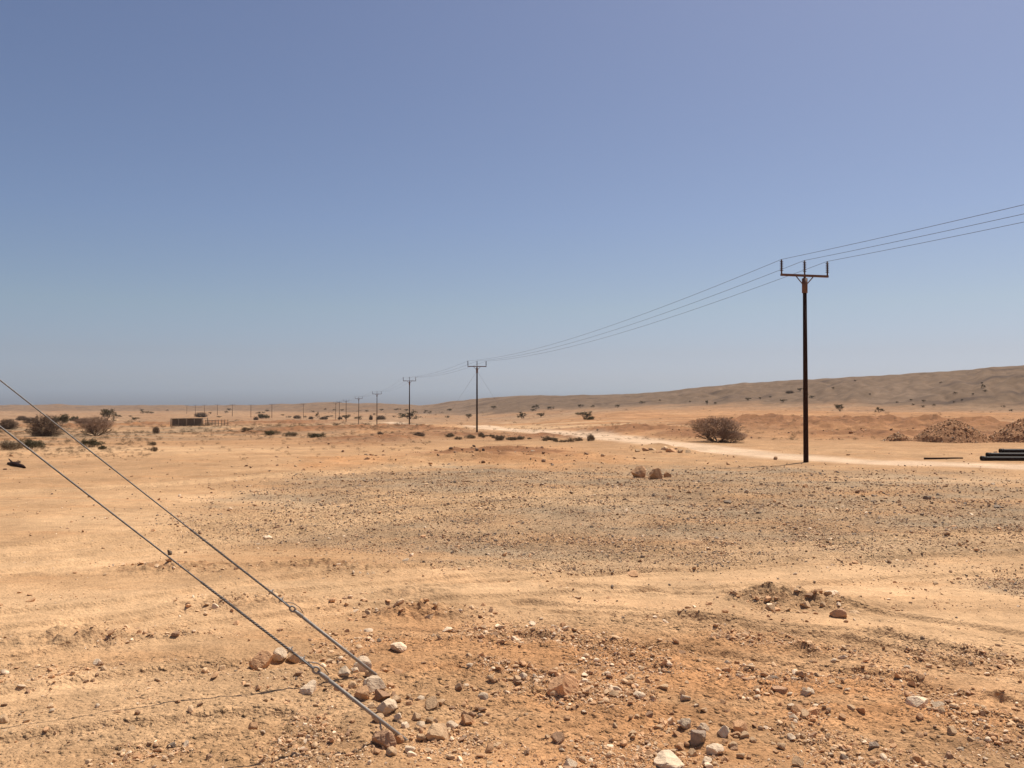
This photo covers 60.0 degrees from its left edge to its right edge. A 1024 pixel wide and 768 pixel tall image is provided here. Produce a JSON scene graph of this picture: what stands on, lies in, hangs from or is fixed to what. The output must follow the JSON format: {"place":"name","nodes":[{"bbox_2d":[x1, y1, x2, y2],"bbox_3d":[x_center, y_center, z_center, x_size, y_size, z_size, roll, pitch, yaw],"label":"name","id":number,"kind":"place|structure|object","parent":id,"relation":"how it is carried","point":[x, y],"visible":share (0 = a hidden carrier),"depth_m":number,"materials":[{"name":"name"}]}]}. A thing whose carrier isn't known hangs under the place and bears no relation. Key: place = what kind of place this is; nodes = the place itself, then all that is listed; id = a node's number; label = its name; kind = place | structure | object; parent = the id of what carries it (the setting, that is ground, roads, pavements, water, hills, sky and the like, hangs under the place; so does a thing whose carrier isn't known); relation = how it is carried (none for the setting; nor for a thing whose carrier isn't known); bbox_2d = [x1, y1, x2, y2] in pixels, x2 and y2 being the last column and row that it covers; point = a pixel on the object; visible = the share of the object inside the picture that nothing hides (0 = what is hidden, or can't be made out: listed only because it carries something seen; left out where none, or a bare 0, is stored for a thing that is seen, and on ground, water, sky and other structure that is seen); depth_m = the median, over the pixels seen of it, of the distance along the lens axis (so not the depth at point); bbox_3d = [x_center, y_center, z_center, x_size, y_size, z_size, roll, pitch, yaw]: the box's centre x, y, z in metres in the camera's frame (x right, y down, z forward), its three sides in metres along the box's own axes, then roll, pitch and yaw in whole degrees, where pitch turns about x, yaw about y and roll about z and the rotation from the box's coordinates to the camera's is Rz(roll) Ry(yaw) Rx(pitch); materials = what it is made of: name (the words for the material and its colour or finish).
{"place":"outdoors","nodes":[
{"label":"outdoors","id":0,"kind":"place"},
{"bbox_2d":[0,403,1023,767],"bbox_3d":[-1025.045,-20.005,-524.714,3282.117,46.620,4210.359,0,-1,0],"label":"ground","id":1,"kind":"structure","parent":0,"point":[224,715],"depth_m":13.85,"materials":[{"name":"soil"}]},
{"bbox_2d":[0,714,9,723],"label":"stone","id":2,"kind":"object","parent":1,"relation":"on","point":[4,718],"visible":1,"depth_m":7.87,"materials":[{"name":"stone"}]},
{"bbox_2d":[0,418,19,428],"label":"bush","id":3,"kind":"object","parent":1,"relation":"on","point":[12,425],"visible":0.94,"depth_m":148.14,"materials":[{"name":"brown plant"}]},
{"bbox_2d":[0,439,22,449],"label":"scrub tuft","id":4,"kind":"object","parent":1,"relation":"on","point":[10,445],"visible":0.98,"depth_m":59.22,"materials":[{"name":"plant"}]},
{"bbox_2d":[7,459,25,467],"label":"fallen log","id":5,"kind":"object","parent":1,"relation":"on","point":[11,462],"visible":1,"depth_m":40.07,"materials":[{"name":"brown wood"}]},
{"bbox_2d":[17,438,45,448],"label":"shrub","id":6,"kind":"object","parent":1,"relation":"on","point":[29,442],"visible":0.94,"depth_m":61.49,"materials":[{"name":"green plant"}]},
{"bbox_2d":[25,413,63,436],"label":"bush","id":7,"kind":"object","parent":1,"relation":"on","point":[51,430],"visible":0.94,"depth_m":99.71,"materials":[{"name":"brown plant"}]},
{"bbox_2d":[52,414,68,423],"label":"shrub","id":8,"kind":"object","parent":1,"relation":"on","point":[62,418],"visible":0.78,"depth_m":261.81,"materials":[{"name":"green plant"}]},
{"bbox_2d":[80,438,105,446],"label":"shrub","id":9,"kind":"object","parent":1,"relation":"on","point":[93,442],"visible":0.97,"depth_m":65.90,"materials":[{"name":"green plant"}]},
{"bbox_2d":[73,416,114,435],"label":"bush","id":10,"kind":"object","parent":1,"relation":"on","point":[94,421],"visible":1,"depth_m":102.85,"materials":[{"name":"brown plant"}]},
{"bbox_2d":[100,408,116,420],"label":"acacia tree","id":11,"kind":"object","parent":1,"relation":"on","point":[105,412],"visible":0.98,"depth_m":421.57,"materials":[{"name":"green plant"}]},
{"bbox_2d":[0,380,376,675],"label":"guy wire","id":12,"kind":"object","parent":1,"relation":"attached to","point":[323,633],"visible":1,"depth_m":8.86,"materials":[{"name":"grey metal"}]},
{"bbox_2d":[170,418,207,426],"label":"animal pen","id":13,"kind":"object","parent":1,"relation":"on","point":[187,421],"visible":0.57,"depth_m":179.26,"materials":[{"name":"wood"}]},
{"bbox_2d":[194,412,208,416],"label":"bush","id":14,"kind":"object","parent":1,"relation":"on","point":[200,415],"visible":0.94,"depth_m":681.59,"materials":[{"name":"grey plant"}]},
{"bbox_2d":[0,426,407,740],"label":"guy wire","id":15,"kind":"object","parent":1,"relation":"attached to","point":[325,677],"visible":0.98,"depth_m":7.23,"materials":[{"name":"grey metal"}]},
{"bbox_2d":[205,419,228,425],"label":"rail fence","id":16,"kind":"object","parent":1,"relation":"on","point":[218,423],"visible":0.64,"depth_m":179.80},
{"bbox_2d":[248,722,257,729],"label":"stone","id":17,"kind":"object","parent":1,"relation":"on","point":[252,725],"visible":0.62,"depth_m":7.78,"materials":[{"name":"stone"}]},
{"bbox_2d":[249,650,272,669],"bbox_3d":[-2.704,2.998,9.565,0.258,0.254,0.198,1,-1,-31],"label":"rock","id":18,"kind":"object","parent":1,"relation":"on","point":[262,659],"visible":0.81,"depth_m":9.51,"materials":[{"name":"stone"}]},
{"bbox_2d":[264,429,279,434],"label":"shrub","id":19,"kind":"object","parent":1,"relation":"on","point":[271,432],"visible":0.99,"depth_m":113.18,"materials":[{"name":"grey plant"}]},
{"bbox_2d":[273,647,287,660],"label":"rock","id":20,"kind":"object","parent":1,"relation":"on","point":[279,653],"visible":0.96,"depth_m":9.71,"materials":[{"name":"stone"}]},
{"bbox_2d":[281,431,297,436],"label":"scrub tuft","id":21,"kind":"object","parent":1,"relation":"on","point":[292,433],"visible":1,"depth_m":102.98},
{"bbox_2d":[286,651,302,663],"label":"rock","id":22,"kind":"object","parent":1,"relation":"on","point":[291,657],"visible":0.79,"depth_m":9.74,"materials":[{"name":"stone"}]},
{"bbox_2d":[299,680,316,693],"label":"rock","id":23,"kind":"object","parent":1,"relation":"on","point":[309,687],"visible":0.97,"depth_m":8.72,"materials":[{"name":"stone"}]},
{"bbox_2d":[306,433,326,437],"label":"shrub","id":24,"kind":"object","parent":1,"relation":"on","point":[314,435],"visible":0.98,"depth_m":97.22,"materials":[{"name":"green plant"}]},
{"bbox_2d":[338,665,350,676],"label":"rock","id":25,"kind":"object","parent":1,"relation":"on","point":[344,671],"visible":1,"depth_m":9.12,"materials":[{"name":"stone"}]},
{"bbox_2d":[354,685,368,699],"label":"rock","id":26,"kind":"object","parent":1,"relation":"on","point":[361,692],"visible":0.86,"depth_m":8.58,"materials":[{"name":"stone"}]},
{"bbox_2d":[353,655,371,671],"bbox_3d":[-1.586,3.000,9.465,0.202,0.196,0.149,-4,-5,7],"label":"rock","id":27,"kind":"object","parent":1,"relation":"on","point":[365,660],"visible":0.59,"depth_m":9.42,"materials":[{"name":"stone"}]},
{"bbox_2d":[363,675,386,693],"bbox_3d":[-1.393,3.015,8.841,0.219,0.230,0.228,1,-1,-34],"label":"rock","id":28,"kind":"object","parent":1,"relation":"on","point":[373,682],"visible":0.77,"depth_m":8.78,"materials":[{"name":"stone"}]},
{"bbox_2d":[375,689,390,700],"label":"rock","id":29,"kind":"object","parent":1,"relation":"on","point":[380,694],"visible":0.98,"depth_m":8.58,"materials":[{"name":"stone"}]},
{"bbox_2d":[372,730,396,747],"bbox_3d":[-1.077,2.981,7.421,0.179,0.187,0.231,1,-1,-27],"label":"rock","id":30,"kind":"object","parent":1,"relation":"on","point":[385,738],"visible":0.9,"depth_m":7.37,"materials":[{"name":"stone"}]},
{"bbox_2d":[376,698,397,714],"bbox_3d":[-1.158,2.999,8.199,0.185,0.181,0.199,-5,-6,25],"label":"rock","id":31,"kind":"object","parent":1,"relation":"on","point":[387,706],"visible":0.88,"depth_m":8.14,"materials":[{"name":"stone"}]},
{"bbox_2d":[386,746,396,755],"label":"rock","id":32,"kind":"object","parent":1,"relation":"on","point":[391,750],"visible":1,"depth_m":7.21,"materials":[{"name":"stone"}]},
{"bbox_2d":[392,694,401,701],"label":"rock","id":33,"kind":"object","parent":1,"relation":"on","point":[396,697],"visible":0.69,"depth_m":8.51,"materials":[{"name":"stone"}]},
{"bbox_2d":[394,713,401,720],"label":"rock","id":34,"kind":"object","parent":1,"relation":"on","point":[397,716],"visible":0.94,"depth_m":8.01,"materials":[{"name":"stone"}]},
{"bbox_2d":[390,642,406,652],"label":"rock","id":35,"kind":"object","parent":1,"relation":"on","point":[401,647],"visible":0.92,"depth_m":10.21,"materials":[{"name":"stone"}]},
{"bbox_2d":[394,734,404,742],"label":"rock","id":36,"kind":"object","parent":1,"relation":"on","point":[399,738],"visible":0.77,"depth_m":7.49,"materials":[{"name":"stone"}]},
{"bbox_2d":[396,411,418,418],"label":"acacia tree","id":37,"kind":"object","parent":1,"relation":"on","point":[401,415],"visible":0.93,"depth_m":504.03,"materials":[{"name":"green plant"}]},
{"bbox_2d":[403,377,415,422],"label":"utility pole","id":38,"kind":"object","parent":1,"relation":"on","point":[409,382],"visible":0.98,"depth_m":180.87,"materials":[{"name":"wood"}]},
{"bbox_2d":[405,745,414,752],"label":"rock","id":39,"kind":"object","parent":1,"relation":"on","point":[409,748],"visible":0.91,"depth_m":7.27,"materials":[{"name":"stone"}]},
{"bbox_2d":[412,712,420,719],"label":"rock","id":40,"kind":"object","parent":1,"relation":"on","point":[416,716],"visible":1,"depth_m":8.04,"materials":[{"name":"stone"}]},
{"bbox_2d":[416,733,425,739],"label":"rock","id":41,"kind":"object","parent":1,"relation":"on","point":[419,736],"visible":1,"depth_m":7.54,"materials":[{"name":"stone"}]},
{"bbox_2d":[425,696,438,709],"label":"rock","id":42,"kind":"object","parent":1,"relation":"on","point":[431,702],"visible":1,"depth_m":8.29,"materials":[{"name":"stone"}]},
{"bbox_2d":[426,723,448,740],"bbox_3d":[-0.647,3.011,7.633,0.207,0.184,0.169,0,-1,-17],"label":"rock","id":43,"kind":"object","parent":1,"relation":"on","point":[438,731],"visible":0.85,"depth_m":7.59,"materials":[{"name":"stone"}]},
{"bbox_2d":[446,720,457,729],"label":"rock","id":44,"kind":"object","parent":1,"relation":"on","point":[452,724],"visible":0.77,"depth_m":7.81,"materials":[{"name":"stone"}]},
{"bbox_2d":[461,714,474,724],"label":"rock","id":45,"kind":"object","parent":1,"relation":"on","point":[466,719],"visible":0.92,"depth_m":7.95,"materials":[{"name":"stone"}]},
{"bbox_2d":[467,361,486,431],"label":"utility pole","id":46,"kind":"object","parent":1,"relation":"on","point":[476,394],"visible":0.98,"depth_m":120.90,"materials":[{"name":"wood"}]},
{"bbox_2d":[478,692,487,699],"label":"stone","id":47,"kind":"object","parent":1,"relation":"on","point":[483,695],"visible":1,"depth_m":8.53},
{"bbox_2d":[485,743,493,752],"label":"stone","id":48,"kind":"object","parent":1,"relation":"on","point":[489,748],"visible":0.94,"depth_m":7.29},
{"bbox_2d":[0,409,1013,464],"bbox_3d":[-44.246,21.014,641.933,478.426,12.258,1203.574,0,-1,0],"label":"scrub","id":49,"kind":"object","parent":1,"relation":"on","point":[175,425],"visible":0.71,"depth_m":105.81,"materials":[{"name":"plant"}]},
{"bbox_2d":[0,423,1023,767],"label":"rubble","id":50,"kind":"object","parent":1,"relation":"on","point":[620,759],"visible":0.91,"depth_m":8.90,"materials":[{"name":"stone"}]},
{"bbox_2d":[550,731,564,742],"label":"rock","id":51,"kind":"object","parent":1,"relation":"on","point":[556,736],"visible":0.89,"depth_m":7.47,"materials":[{"name":"stone"}]},
{"bbox_2d":[547,672,578,696],"bbox_3d":[0.501,2.951,8.691,0.254,0.277,0.285,-1,-2,41],"label":"rock","id":52,"kind":"object","parent":1,"relation":"on","point":[565,683],"visible":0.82,"depth_m":8.62,"materials":[{"name":"stone"}]},
{"bbox_2d":[563,758,577,767],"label":"rock","id":53,"kind":"object","parent":1,"relation":"on","point":[570,762],"visible":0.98,"depth_m":6.96,"materials":[{"name":"stone"}]},
{"bbox_2d":[575,411,592,418],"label":"acacia tree","id":54,"kind":"object","parent":1,"relation":"on","point":[587,414],"visible":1,"depth_m":268.26,"materials":[{"name":"green plant"}]},
{"bbox_2d":[586,433,595,440],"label":"scrub tuft","id":55,"kind":"object","parent":1,"relation":"on","point":[592,437],"visible":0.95,"depth_m":73.48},
{"bbox_2d":[627,570,638,576],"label":"rock","id":56,"kind":"object","parent":1,"relation":"on","point":[633,573],"visible":1,"depth_m":14.83,"materials":[{"name":"stone"}]},
{"bbox_2d":[631,466,645,477],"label":"rock","id":57,"kind":"object","parent":1,"relation":"on","point":[638,471],"visible":0.8,"depth_m":35.02,"materials":[{"name":"stone"}]},
{"bbox_2d":[633,691,645,698],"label":"rock","id":58,"kind":"object","parent":1,"relation":"on","point":[638,694],"visible":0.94,"depth_m":8.62,"materials":[{"name":"stone"}]},
{"bbox_2d":[649,468,662,478],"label":"rock","id":59,"kind":"object","parent":1,"relation":"on","point":[655,473],"visible":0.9,"depth_m":34.31,"materials":[{"name":"stone"}]},
{"bbox_2d":[654,749,684,767],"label":"rock","id":60,"kind":"object","parent":1,"relation":"on","point":[668,758],"visible":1,"depth_m":7.07,"materials":[{"name":"stone"}]},
{"bbox_2d":[674,742,683,749],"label":"rock","id":61,"kind":"object","parent":1,"relation":"on","point":[679,745],"visible":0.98,"depth_m":7.45,"materials":[{"name":"stone"}]},
{"bbox_2d":[678,718,690,728],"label":"rock","id":62,"kind":"object","parent":1,"relation":"on","point":[684,723],"visible":0.91,"depth_m":7.81,"materials":[{"name":"stone"}]},
{"bbox_2d":[680,695,690,700],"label":"stone","id":63,"kind":"object","parent":1,"relation":"on","point":[684,698],"visible":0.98,"depth_m":8.62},
{"bbox_2d":[688,748,697,756],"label":"rock","id":64,"kind":"object","parent":1,"relation":"on","point":[692,752],"visible":1,"depth_m":7.29,"materials":[{"name":"stone"}]},
{"bbox_2d":[690,730,705,744],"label":"rock","id":65,"kind":"object","parent":1,"relation":"on","point":[697,737],"visible":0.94,"depth_m":7.48,"materials":[{"name":"stone"}]},
{"bbox_2d":[702,756,711,763],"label":"rock","id":66,"kind":"object","parent":1,"relation":"on","point":[707,759],"visible":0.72,"depth_m":7.13,"materials":[{"name":"stone"}]},
{"bbox_2d":[706,743,723,754],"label":"rock","id":67,"kind":"object","parent":1,"relation":"on","point":[714,748],"visible":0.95,"depth_m":7.29,"materials":[{"name":"stone"}]},
{"bbox_2d":[688,416,744,441],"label":"bush","id":68,"kind":"object","parent":1,"relation":"on","point":[727,425],"visible":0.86,"depth_m":68.91,"materials":[{"name":"brown plant"}]},
{"bbox_2d":[717,725,729,737],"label":"rock","id":69,"kind":"object","parent":1,"relation":"on","point":[723,731],"visible":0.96,"depth_m":7.67,"materials":[{"name":"stone"}]},
{"bbox_2d":[714,430,747,442],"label":"bush","id":70,"kind":"object","parent":1,"relation":"on","point":[737,435],"visible":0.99,"depth_m":67.68,"materials":[{"name":"brown plant"}]},
{"bbox_2d":[733,720,747,732],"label":"rock","id":71,"kind":"object","parent":1,"relation":"on","point":[740,726],"visible":0.77,"depth_m":7.80,"materials":[{"name":"stone"}]},
{"bbox_2d":[739,731,748,738],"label":"stone","id":72,"kind":"object","parent":1,"relation":"on","point":[744,734],"visible":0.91,"depth_m":7.63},
{"bbox_2d":[766,604,774,610],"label":"stone","id":73,"kind":"object","parent":1,"relation":"on","point":[770,607],"visible":0.97,"depth_m":12.36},
{"bbox_2d":[771,685,787,693],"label":"rock","id":74,"kind":"object","parent":1,"relation":"on","point":[781,689],"visible":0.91,"depth_m":8.89,"materials":[{"name":"stone"}]},
{"bbox_2d":[777,743,785,749],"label":"stone","id":75,"kind":"object","parent":1,"relation":"on","point":[781,746],"visible":1,"depth_m":7.45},
{"bbox_2d":[791,704,802,713],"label":"rock","id":76,"kind":"object","parent":1,"relation":"on","point":[795,708],"visible":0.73,"depth_m":8.29,"materials":[{"name":"stone"}]},
{"bbox_2d":[792,756,803,765],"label":"rock","id":77,"kind":"object","parent":1,"relation":"on","point":[797,760],"visible":1,"depth_m":7.05,"materials":[{"name":"stone"}]},
{"bbox_2d":[780,259,828,461],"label":"utility pole","id":78,"kind":"object","parent":1,"relation":"on","point":[804,282],"visible":0.98,"depth_m":43.65,"materials":[{"name":"brown wood"}]},
{"bbox_2d":[199,205,1021,405],"bbox_3d":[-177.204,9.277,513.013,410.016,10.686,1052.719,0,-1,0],"label":"power line wire","id":79,"kind":"object","parent":78,"relation":"attached to","point":[769,264],"visible":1,"depth_m":41.92,"materials":[{"name":"metal"}]},
{"bbox_2d":[209,222,1022,405],"bbox_3d":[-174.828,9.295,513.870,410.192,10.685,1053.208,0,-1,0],"label":"power line wire","id":80,"kind":"object","parent":78,"relation":"attached to","point":[775,280],"visible":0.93,"depth_m":45.30,"materials":[{"name":"metal"}]},
{"bbox_2d":[801,709,808,718],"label":"stone","id":81,"kind":"object","parent":1,"relation":"on","point":[804,713],"visible":0.96,"depth_m":8.10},
{"bbox_2d":[800,601,810,607],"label":"stone","id":82,"kind":"object","parent":1,"relation":"on","point":[806,604],"visible":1,"depth_m":12.48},
{"bbox_2d":[800,690,811,695],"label":"stone","id":83,"kind":"object","parent":1,"relation":"on","point":[806,692],"visible":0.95,"depth_m":8.73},
{"bbox_2d":[807,706,819,715],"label":"rock","id":84,"kind":"object","parent":1,"relation":"on","point":[815,710],"visible":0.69,"depth_m":8.18,"materials":[{"name":"stone"}]},
{"bbox_2d":[829,608,846,617],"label":"rock","id":85,"kind":"object","parent":1,"relation":"on","point":[839,613],"visible":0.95,"depth_m":11.97,"materials":[{"name":"stone"}]},
{"bbox_2d":[869,742,879,749],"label":"rock","id":86,"kind":"object","parent":1,"relation":"on","point":[872,745],"visible":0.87,"depth_m":7.40,"materials":[{"name":"stone"}]},
{"bbox_2d":[881,432,912,440],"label":"rock mound","id":87,"kind":"object","parent":1,"relation":"on","point":[897,436],"visible":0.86,"depth_m":69.64,"materials":[{"name":"stone"}]},
{"bbox_2d":[905,696,927,707],"bbox_3d":[3.847,3.012,8.393,0.172,0.109,0.178,0,-1,-15],"label":"rock","id":88,"kind":"object","parent":1,"relation":"on","point":[919,701],"visible":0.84,"depth_m":8.37,"materials":[{"name":"stone"}]},
{"bbox_2d":[912,752,921,761],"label":"rock","id":89,"kind":"object","parent":1,"relation":"on","point":[917,757],"visible":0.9,"depth_m":7.12,"materials":[{"name":"stone"}]},
{"bbox_2d":[932,701,944,707],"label":"rock","id":90,"kind":"object","parent":1,"relation":"on","point":[937,704],"visible":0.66,"depth_m":8.36,"materials":[{"name":"stone"}]},
{"bbox_2d":[924,457,962,458],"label":"fallen post","id":91,"kind":"object","parent":1,"relation":"on","point":[945,458],"visible":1,"depth_m":46.16,"materials":[{"name":"brown wood"}]},
{"bbox_2d":[945,752,953,758],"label":"rock","id":92,"kind":"object","parent":1,"relation":"on","point":[948,755],"visible":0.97,"depth_m":7.14,"materials":[{"name":"stone"}]},
{"bbox_2d":[947,725,956,735],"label":"stone","id":93,"kind":"object","parent":1,"relation":"on","point":[951,730],"visible":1,"depth_m":7.65,"materials":[{"name":"stone"}]},
{"bbox_2d":[911,419,994,442],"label":"rock mound","id":94,"kind":"object","parent":1,"relation":"on","point":[951,431],"visible":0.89,"depth_m":68.03,"materials":[{"name":"stone"}]},
{"bbox_2d":[981,456,1023,460],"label":"pipe","id":95,"kind":"object","parent":1,"relation":"on","point":[985,458],"visible":1,"depth_m":44.54,"materials":[{"name":"plastic"}]},
{"bbox_2d":[988,418,1023,442],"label":"rock mound","id":96,"kind":"object","parent":1,"relation":"on","point":[1013,432],"visible":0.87,"depth_m":68.51,"materials":[{"name":"stone"}]},
{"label":"utility pole","id":97,"kind":"object","parent":1,"relation":"on","visible":0},
{"bbox_2d":[212,214,1021,405],"bbox_3d":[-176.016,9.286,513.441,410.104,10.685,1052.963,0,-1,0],"label":"power line wire","id":98,"kind":"object","parent":97,"relation":"attached to","point":[778,270],"visible":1,"depth_m":43.05,"materials":[{"name":"metal"}]},
{"bbox_2d":[0,365,1023,414],"bbox_3d":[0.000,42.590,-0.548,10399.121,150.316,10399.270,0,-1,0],"label":"hills","id":99,"kind":"structure","parent":0,"point":[1004,386],"depth_m":612.00,"materials":[{"name":"soil"}]},
{"bbox_2d":[0,0,1023,405],"label":"sky","id":100,"kind":"structure","parent":0,"point":[209,202],"materials":[{"name":"blue"}]},
{"bbox_2d":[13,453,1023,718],"bbox_3d":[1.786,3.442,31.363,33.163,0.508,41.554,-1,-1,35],"label":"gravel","id":101,"kind":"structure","parent":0,"point":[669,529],"depth_m":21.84,"materials":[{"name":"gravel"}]},
{"bbox_2d":[385,422,1023,469],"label":"dirt track","id":102,"kind":"structure","parent":0,"point":[710,448],"depth_m":53.86,"materials":[{"name":"soil"}]},
{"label":"pipe","id":103,"kind":"object","parent":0,"visible":0},
{"bbox_2d":[985,452,1023,456],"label":"pipe","id":104,"kind":"object","parent":103,"relation":"on","point":[989,454],"visible":1,"depth_m":44.65,"materials":[{"name":"plastic"}]},
{"bbox_2d":[998,449,1023,452],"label":"pipe","id":105,"kind":"object","parent":104,"relation":"on","point":[1011,450],"visible":1,"depth_m":44.86,"materials":[{"name":"plastic"}]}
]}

